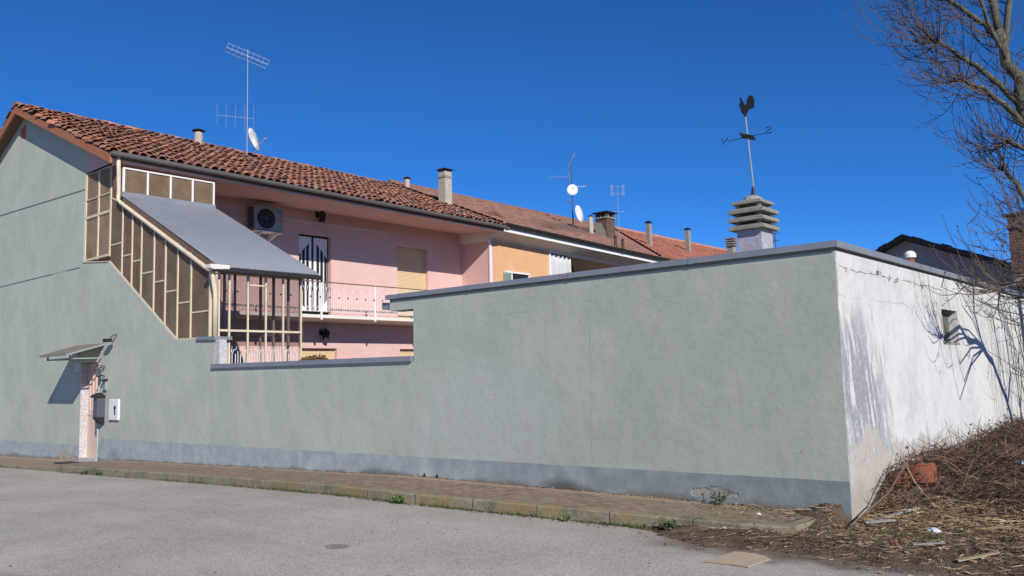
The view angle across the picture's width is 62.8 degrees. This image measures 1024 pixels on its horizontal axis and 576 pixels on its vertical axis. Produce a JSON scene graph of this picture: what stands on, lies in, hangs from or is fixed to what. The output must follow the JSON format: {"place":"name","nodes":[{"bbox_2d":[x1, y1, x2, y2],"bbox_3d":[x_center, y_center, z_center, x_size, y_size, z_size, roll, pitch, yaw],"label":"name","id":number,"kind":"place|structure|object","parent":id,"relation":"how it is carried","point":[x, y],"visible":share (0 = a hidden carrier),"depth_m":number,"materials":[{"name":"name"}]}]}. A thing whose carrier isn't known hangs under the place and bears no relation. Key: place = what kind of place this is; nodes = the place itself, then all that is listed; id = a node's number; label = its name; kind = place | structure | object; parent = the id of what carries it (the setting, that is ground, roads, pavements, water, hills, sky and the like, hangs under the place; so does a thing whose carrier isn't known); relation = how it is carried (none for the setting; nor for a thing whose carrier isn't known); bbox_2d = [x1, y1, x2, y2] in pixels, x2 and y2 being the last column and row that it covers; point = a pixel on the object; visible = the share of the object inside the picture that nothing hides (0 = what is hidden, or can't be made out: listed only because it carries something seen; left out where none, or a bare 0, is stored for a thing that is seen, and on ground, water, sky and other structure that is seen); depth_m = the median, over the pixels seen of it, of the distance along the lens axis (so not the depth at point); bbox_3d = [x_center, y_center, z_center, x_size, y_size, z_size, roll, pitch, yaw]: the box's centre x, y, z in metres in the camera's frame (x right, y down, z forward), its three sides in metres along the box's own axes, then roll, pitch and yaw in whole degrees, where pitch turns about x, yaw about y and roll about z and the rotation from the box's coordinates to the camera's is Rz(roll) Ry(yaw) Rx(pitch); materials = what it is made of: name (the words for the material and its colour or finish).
{"place":"outdoors","nodes":[
{"label":"outdoors","id":0,"kind":"place"},
{"bbox_2d":[0,456,803,523],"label":"pavement","id":1,"kind":"structure","parent":0,"point":[577,498],"depth_m":11.54,"materials":[{"name":"grey concrete"}]},
{"bbox_2d":[53,461,81,463],"bbox_3d":[-10.886,4.285,20.568,0.750,0.016,0.400,-7,-8,41],"label":"doormat","id":2,"kind":"object","parent":1,"relation":"on","point":[68,462],"visible":0.79,"depth_m":20.55,"materials":[{"name":"grey rubber"}]},
{"bbox_2d":[707,486,730,504],"bbox_3d":[2.394,2.389,9.677,0.190,0.221,0.259,1,-6,-24],"label":"weed","id":3,"kind":"object","parent":1,"relation":"on","point":[719,499],"visible":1,"depth_m":9.64,"materials":[{"name":"green plant"}]},
{"bbox_2d":[0,468,969,575],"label":"road","id":4,"kind":"structure","parent":0,"point":[247,533],"depth_m":8.85,"materials":[{"name":"grey asphalt"}]},
{"bbox_2d":[391,493,403,503],"bbox_3d":[-1.516,2.824,11.281,0.208,0.161,0.201,-3,-6,14],"label":"weed","id":5,"kind":"object","parent":4,"relation":"on","point":[398,499],"visible":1,"depth_m":11.27,"materials":[{"name":"green plant"}]},
{"bbox_2d":[70,471,945,540],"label":"kerb grass","id":6,"kind":"structure","parent":4,"relation":"on","point":[591,521],"depth_m":10.25,"materials":[{"name":"green plant"}]},
{"bbox_2d":[559,515,570,521],"bbox_3d":[0.603,2.641,9.636,0.127,0.088,0.161,-7,-8,41],"label":"weed","id":7,"kind":"object","parent":4,"relation":"on","point":[564,518],"visible":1,"depth_m":9.62,"materials":[{"name":"green plant"}]},
{"bbox_2d":[704,551,769,566],"bbox_3d":[2.033,2.409,7.463,0.440,0.008,0.543,-7,-8,41],"label":"cardboard sheet","id":8,"kind":"object","parent":4,"relation":"on","point":[743,559],"visible":1,"depth_m":7.42,"materials":[{"name":"beige cardboard"}]},
{"bbox_2d":[0,0,1023,261],"label":"sky","id":9,"kind":"structure","parent":0,"point":[645,95],"materials":[{"name":"blue"}]},
{"bbox_2d":[609,429,1023,575],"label":"verge","id":10,"kind":"structure","parent":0,"point":[927,566],"depth_m":8.10,"materials":[{"name":"brown plant"}]},
{"bbox_2d":[657,517,675,529],"bbox_3d":[1.635,2.499,8.855,0.234,0.172,0.230,0,-6,-14],"label":"weed","id":11,"kind":"object","parent":10,"relation":"on","point":[664,525],"visible":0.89,"depth_m":8.81,"materials":[{"name":"green plant"}]},
{"bbox_2d":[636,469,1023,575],"bbox_3d":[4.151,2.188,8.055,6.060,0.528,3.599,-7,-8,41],"label":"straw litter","id":12,"kind":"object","parent":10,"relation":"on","point":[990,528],"visible":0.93,"depth_m":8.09,"materials":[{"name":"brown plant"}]},
{"bbox_2d":[863,519,895,523],"bbox_3d":[3.719,2.359,8.494,0.305,0.030,0.070,-1,-6,0],"label":"wood scrap","id":13,"kind":"object","parent":10,"relation":"on","point":[879,521],"visible":1,"depth_m":8.46,"materials":[{"name":"grey wood"}]},
{"bbox_2d":[849,449,914,525],"bbox_3d":[3.941,2.091,8.879,1.339,0.679,0.023,3,-7,-36],"label":"dry cane","id":14,"kind":"object","parent":10,"relation":"on","point":[865,512],"visible":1,"depth_m":8.83,"materials":[{"name":"beige plant"}]},
{"bbox_2d":[890,539,897,543],"bbox_3d":[3.468,2.307,7.616,0.074,0.053,0.076,-4,-6,21],"label":"stone","id":15,"kind":"object","parent":10,"relation":"on","point":[893,541],"visible":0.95,"depth_m":7.60,"materials":[{"name":"stone"}]},
{"bbox_2d":[877,507,919,519],"bbox_3d":[4.048,2.364,8.798,0.525,0.098,0.044,0,-6,-18],"label":"wood scrap","id":16,"kind":"object","parent":10,"relation":"on","point":[899,513],"visible":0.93,"depth_m":8.79,"materials":[{"name":"grey wood"}]},
{"bbox_2d":[903,460,934,506],"bbox_3d":[4.449,2.137,9.177,0.012,0.451,0.502,0,-6,-9],"label":"dry cane","id":17,"kind":"object","parent":10,"relation":"on","point":[918,486],"visible":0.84,"depth_m":9.20,"materials":[{"name":"beige plant"}]},
{"bbox_2d":[913,541,944,545],"bbox_3d":[3.687,2.261,7.426,0.251,0.040,0.036,-3,-6,17],"label":"wood scrap","id":18,"kind":"object","parent":10,"relation":"on","point":[931,543],"visible":1,"depth_m":7.41,"materials":[{"name":"grey wood"}]},
{"bbox_2d":[842,0,1023,419],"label":"bare tree","id":19,"kind":"object","parent":10,"relation":"on","point":[998,34],"visible":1,"depth_m":15.54,"materials":[{"name":"brown plant"}]},
{"bbox_2d":[926,527,941,532],"bbox_3d":[4.089,2.349,8.127,0.142,0.063,0.145,-7,-8,41],"label":"plastic scrap","id":20,"kind":"object","parent":10,"relation":"on","point":[934,529],"visible":0.78,"depth_m":8.09,"materials":[{"name":"white plastic"}]},
{"bbox_2d":[872,412,1023,519],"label":"brushwood heap","id":21,"kind":"object","parent":10,"relation":"on","point":[1000,463],"visible":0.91,"depth_m":9.45,"materials":[{"name":"brown plant"}]},
{"bbox_2d":[893,472,910,486],"bbox_3d":[4.401,2.152,9.472,0.180,0.160,0.120,-7,-8,41],"label":"broken brick","id":22,"kind":"object","parent":21,"relation":"on","point":[903,479],"visible":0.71,"depth_m":9.42,"materials":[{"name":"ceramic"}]},
{"bbox_2d":[909,462,937,482],"bbox_3d":[4.581,2.049,9.328,0.284,0.225,0.095,-3,-6,10],"label":"terracotta shard","id":23,"kind":"object","parent":21,"relation":"on","point":[929,475],"visible":0.95,"depth_m":9.29,"materials":[{"name":"orange ceramic"}]},
{"bbox_2d":[876,407,1023,520],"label":"bramble stalks","id":24,"kind":"object","parent":10,"relation":"on","point":[937,486],"visible":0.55,"depth_m":9.79,"materials":[{"name":"brown plant"}]},
{"bbox_2d":[955,551,999,561],"bbox_3d":[3.880,2.236,6.993,0.390,0.060,0.044,0,-6,-9],"label":"wood scrap","id":25,"kind":"object","parent":10,"relation":"on","point":[977,556],"visible":1,"depth_m":6.98,"materials":[{"name":"beige wood"}]},
{"bbox_3d":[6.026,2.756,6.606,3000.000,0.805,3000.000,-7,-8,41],"label":"ground","id":26,"kind":"structure","parent":0,"visible":0},
{"bbox_2d":[84,163,321,363],"bbox_3d":[-7.632,0.455,20.264,7.390,7.495,2.790,-7,-8,41],"label":"stair enclosure","id":27,"kind":"object","parent":26,"relation":"on","point":[168,283],"visible":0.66,"depth_m":19.74,"materials":[{"name":"beige paint"}]},
{"bbox_2d":[116,156,217,335],"bbox_3d":[-7.961,-1.150,19.070,4.755,4.718,0.225,-7,-8,41],"label":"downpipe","id":28,"kind":"object","parent":27,"relation":"attached to","point":[187,254],"visible":0.88,"depth_m":18.45,"materials":[{"name":"beige metal"}]},
{"bbox_2d":[78,261,414,475],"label":"garden wall","id":29,"kind":"structure","parent":26,"relation":"on","point":[199,400],"depth_m":16.85,"materials":[{"name":"grey paint"}]},
{"bbox_2d":[78,363,99,460],"bbox_3d":[-10.568,3.162,21.253,1.067,2.500,0.330,-7,-8,41],"label":"door frame","id":30,"kind":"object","parent":29,"relation":"attached to","point":[88,424],"depth_m":21.48,"materials":[{"name":"stone"}]},
{"bbox_2d":[87,363,97,457],"bbox_3d":[-10.540,3.100,21.293,0.990,2.370,0.060,-7,-8,41],"label":"door leaf","id":31,"kind":"structure","parent":30,"relation":"in","point":[93,380],"depth_m":21.44,"materials":[{"name":"paint"}]},
{"bbox_2d":[90,393,105,424],"bbox_3d":[-10.150,2.959,20.558,0.280,0.780,0.250,-7,-8,41],"label":"mailbox","id":32,"kind":"object","parent":29,"relation":"attached to","point":[98,408],"visible":1,"depth_m":20.51,"materials":[{"name":"grey metal"}]},
{"bbox_2d":[94,365,104,376],"bbox_3d":[-10.143,2.036,20.626,0.139,0.310,0.248,-4,-7,26],"label":"wrought lantern","id":33,"kind":"object","parent":29,"relation":"attached to","point":[97,371],"visible":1,"depth_m":20.57,"materials":[{"name":"black metal"}]},
{"bbox_2d":[101,379,107,389],"bbox_3d":[-10.017,2.365,20.576,0.200,0.280,0.120,-7,-8,41],"label":"intercom","id":34,"kind":"object","parent":29,"relation":"attached to","point":[104,385],"visible":1,"depth_m":20.56,"materials":[{"name":"grey paint"}]},
{"bbox_2d":[103,334,116,341],"bbox_3d":[-9.753,1.213,20.362,0.275,0.193,0.244,-7,-8,41],"label":"wall camera","id":35,"kind":"object","parent":29,"relation":"attached to","point":[107,340],"depth_m":20.26,"materials":[{"name":"grey metal"}]},
{"bbox_2d":[109,399,119,419],"bbox_3d":[-9.568,2.926,20.177,0.500,0.500,0.062,-7,-8,41],"label":"meter cabinet","id":36,"kind":"object","parent":29,"relation":"attached to","point":[114,409],"visible":1,"depth_m":20.11,"materials":[{"name":"white paint"}]},
{"bbox_2d":[299,354,327,360],"bbox_3d":[-3.701,1.302,15.538,0.740,0.159,0.411,-13,-13,62],"label":"twig clump","id":37,"kind":"object","parent":29,"relation":"on","point":[313,357],"visible":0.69,"depth_m":15.40,"materials":[{"name":"brown plant"}]},
{"bbox_2d":[0,101,509,460],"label":"pink house","id":38,"kind":"structure","parent":26,"relation":"on","point":[50,159],"depth_m":25.42,"materials":[{"name":"paint"}]},
{"bbox_2d":[39,343,104,360],"bbox_3d":[-11.016,1.599,21.000,1.682,0.416,0.920,-7,-8,41],"label":"door awning","id":39,"kind":"object","parent":38,"relation":"attached to","point":[69,351],"depth_m":20.76,"materials":[{"name":"grey paint"}]},
{"bbox_2d":[192,128,204,143],"bbox_3d":[-10.777,-5.069,28.844,0.433,0.840,0.433,-7,-8,41],"label":"flue","id":40,"kind":"object","parent":38,"relation":"on","point":[198,134],"visible":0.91,"depth_m":28.75,"materials":[{"name":"metal"}]},
{"bbox_2d":[220,43,269,154],"bbox_3d":[-9.471,-6.593,29.598,1.792,4.360,0.784,0,-6,-17],"label":"aerial mast","id":41,"kind":"object","parent":38,"relation":"on","point":[254,140],"visible":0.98,"depth_m":29.69,"materials":[{"name":"metal"}]},
{"bbox_2d":[248,204,282,241],"bbox_3d":[-7.631,-1.981,25.865,0.532,1.030,1.008,-7,-8,41],"label":"air conditioner","id":42,"kind":"object","parent":38,"relation":"attached to","point":[267,220],"visible":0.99,"depth_m":25.65,"materials":[{"name":"white metal"}]},
{"bbox_2d":[228,215,385,233],"bbox_3d":[-7.045,-2.116,26.939,0.040,0.230,7.800,-7,-8,41],"label":"cable duct","id":43,"kind":"object","parent":38,"relation":"attached to","point":[325,224],"visible":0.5,"depth_m":27.94,"materials":[{"name":"pink plastic"}]},
{"bbox_2d":[299,234,327,314],"bbox_3d":[-6.571,-0.379,27.568,0.077,2.720,1.260,-7,-8,41],"label":"balcony door","id":44,"kind":"structure","parent":38,"relation":"in","point":[313,250],"depth_m":27.65,"materials":[{"name":"white glass"}]},
{"bbox_2d":[316,211,326,221],"bbox_3d":[-6.269,-2.365,27.638,0.349,0.370,0.290,-7,-8,41],"label":"wall lantern","id":45,"kind":"object","parent":38,"relation":"attached to","point":[321,215],"depth_m":27.57,"materials":[{"name":"black metal"}]},
{"bbox_2d":[319,328,330,339],"bbox_3d":[-6.082,1.496,27.347,0.353,0.382,0.290,-7,-8,41],"label":"wall lantern","id":46,"kind":"object","parent":38,"relation":"attached to","point":[325,333],"depth_m":27.28,"materials":[{"name":"black metal"}]},
{"bbox_2d":[436,168,453,204],"bbox_3d":[-2.643,-3.881,33.215,0.500,1.770,0.499,-7,-8,41],"label":"concrete chimney","id":47,"kind":"object","parent":38,"relation":"on","point":[444,177],"visible":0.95,"depth_m":33.10,"materials":[{"name":"beige concrete"}]},
{"bbox_2d":[0,464,815,534],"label":"kerb","id":48,"kind":"structure","parent":26,"relation":"on","point":[597,515],"depth_m":10.74,"materials":[{"name":"concrete"}]},
{"bbox_2d":[387,179,669,282],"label":"orange house","id":49,"kind":"structure","parent":26,"relation":"on","point":[527,243],"depth_m":35.01,"materials":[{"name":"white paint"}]},
{"bbox_2d":[403,176,410,187],"bbox_3d":[-4.452,-4.276,35.626,0.340,0.940,0.340,-7,-8,41],"label":"flue","id":50,"kind":"object","parent":49,"relation":"on","point":[406,181],"visible":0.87,"depth_m":35.56,"materials":[{"name":"metal"}]},
{"bbox_2d":[503,271,529,280],"bbox_3d":[0.203,0.043,32.710,0.068,1.320,1.540,-7,-8,41],"label":"window","id":51,"kind":"structure","parent":49,"relation":"in","point":[508,275],"depth_m":32.64,"materials":[{"name":"white paint"}]},
{"bbox_2d":[551,254,570,274],"bbox_3d":[2.067,0.111,34.936,0.199,2.948,1.342,-7,-8,41],"label":"curtain","id":52,"kind":"object","parent":49,"relation":"hanging from","point":[560,264],"visible":0.35,"depth_m":35.03,"materials":[{"name":"white fabric"}]},
{"bbox_2d":[552,153,585,226],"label":"aerial mast","id":53,"kind":"object","parent":49,"relation":"on","point":[572,189],"visible":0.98,"depth_m":41.02,"materials":[{"name":"grey metal"}]},
{"bbox_2d":[588,215,593,233],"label":"flue","id":54,"kind":"object","parent":49,"relation":"on","point":[590,222],"visible":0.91,"depth_m":40.83,"materials":[{"name":"metal"}]},
{"bbox_2d":[592,210,617,238],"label":"square brick chimney","id":55,"kind":"object","parent":49,"relation":"on","point":[605,224],"visible":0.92,"depth_m":41.62,"materials":[{"name":"brick"}]},
{"bbox_2d":[614,235,616,246],"bbox_3d":[4.588,-2.003,37.187,0.149,0.690,0.149,-7,-8,41],"label":"vent pipe","id":56,"kind":"object","parent":49,"relation":"on","point":[615,240],"visible":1,"depth_m":37.14,"materials":[{"name":"metal"}]},
{"bbox_2d":[610,185,624,236],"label":"aerial mast","id":57,"kind":"object","parent":49,"relation":"on","point":[617,186],"visible":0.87,"depth_m":44.30,"materials":[{"name":"metal"}]},
{"bbox_2d":[621,238,624,251],"bbox_3d":[4.934,-1.905,37.343,0.149,0.610,0.149,-7,-8,41],"label":"vent pipe","id":58,"kind":"object","parent":49,"relation":"on","point":[622,243],"visible":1,"depth_m":37.30,"materials":[{"name":"metal"}]},
{"bbox_2d":[595,226,736,259],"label":"red roofed house","id":59,"kind":"structure","parent":26,"relation":"on","point":[669,248],"depth_m":47.95,"materials":[{"name":"tile"}]},
{"bbox_2d":[644,221,652,245],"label":"concrete chimney","id":60,"kind":"object","parent":59,"relation":"on","point":[649,234],"visible":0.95,"depth_m":43.89,"materials":[{"name":"grey concrete"}]},
{"bbox_2d":[684,228,690,250],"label":"concrete chimney","id":61,"kind":"object","parent":59,"relation":"on","point":[687,232],"visible":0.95,"depth_m":47.99,"materials":[{"name":"grey concrete"}]},
{"bbox_2d":[724,237,737,252],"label":"louvred stack","id":62,"kind":"object","parent":59,"relation":"on","point":[731,243],"visible":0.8,"depth_m":49.91,"materials":[{"name":"concrete"}]},
{"bbox_2d":[382,240,1023,519],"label":"flat roofed garage","id":63,"kind":"structure","parent":26,"relation":"on","point":[799,375],"depth_m":10.58,"materials":[{"name":"paint"}]},
{"bbox_2d":[728,195,779,251],"bbox_3d":[3.791,-0.746,13.101,0.580,1.425,0.580,-7,-8,41],"label":"louvred chimney","id":64,"kind":"object","parent":63,"relation":"on","point":[753,221],"visible":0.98,"depth_m":12.97,"materials":[{"name":"grey concrete"}]},
{"bbox_2d":[722,95,771,197],"bbox_3d":[3.721,-2.212,13.282,0.685,1.692,0.507,-2,-6,5],"label":"weathervane","id":65,"kind":"object","parent":64,"relation":"on","point":[746,108],"visible":0.91,"depth_m":13.28,"materials":[{"name":"metal"}]},
{"bbox_2d":[772,215,778,246],"bbox_3d":[4.807,-0.621,15.265,0.181,1.570,0.018,-7,-8,41],"label":"aerial mast","id":66,"kind":"object","parent":63,"relation":"on","point":[775,233],"visible":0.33,"depth_m":15.30,"materials":[{"name":"grey metal"}]},
{"bbox_2d":[903,251,915,261],"bbox_3d":[6.931,-0.303,14.579,0.193,0.690,0.193,-7,-8,41],"label":"mushroom vent","id":67,"kind":"object","parent":63,"relation":"on","point":[909,255],"visible":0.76,"depth_m":14.54,"materials":[{"name":"metal"}]},
{"bbox_2d":[941,311,959,344],"bbox_3d":[6.397,0.592,12.497,0.255,0.510,0.920,-7,-8,41],"label":"small window","id":68,"kind":"structure","parent":63,"relation":"in","point":[945,321],"depth_m":12.66,"materials":[{"name":"concrete"}]},
{"bbox_2d":[875,234,1023,291],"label":"dark roofed house","id":69,"kind":"structure","parent":26,"relation":"on","point":[899,246],"depth_m":24.60,"materials":[{"name":"tile"}]},
{"bbox_2d":[1002,212,1023,287],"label":"brick chimney","id":70,"kind":"object","parent":69,"relation":"on","point":[1020,236],"visible":0.53,"depth_m":21.86,"materials":[{"name":"brick"}]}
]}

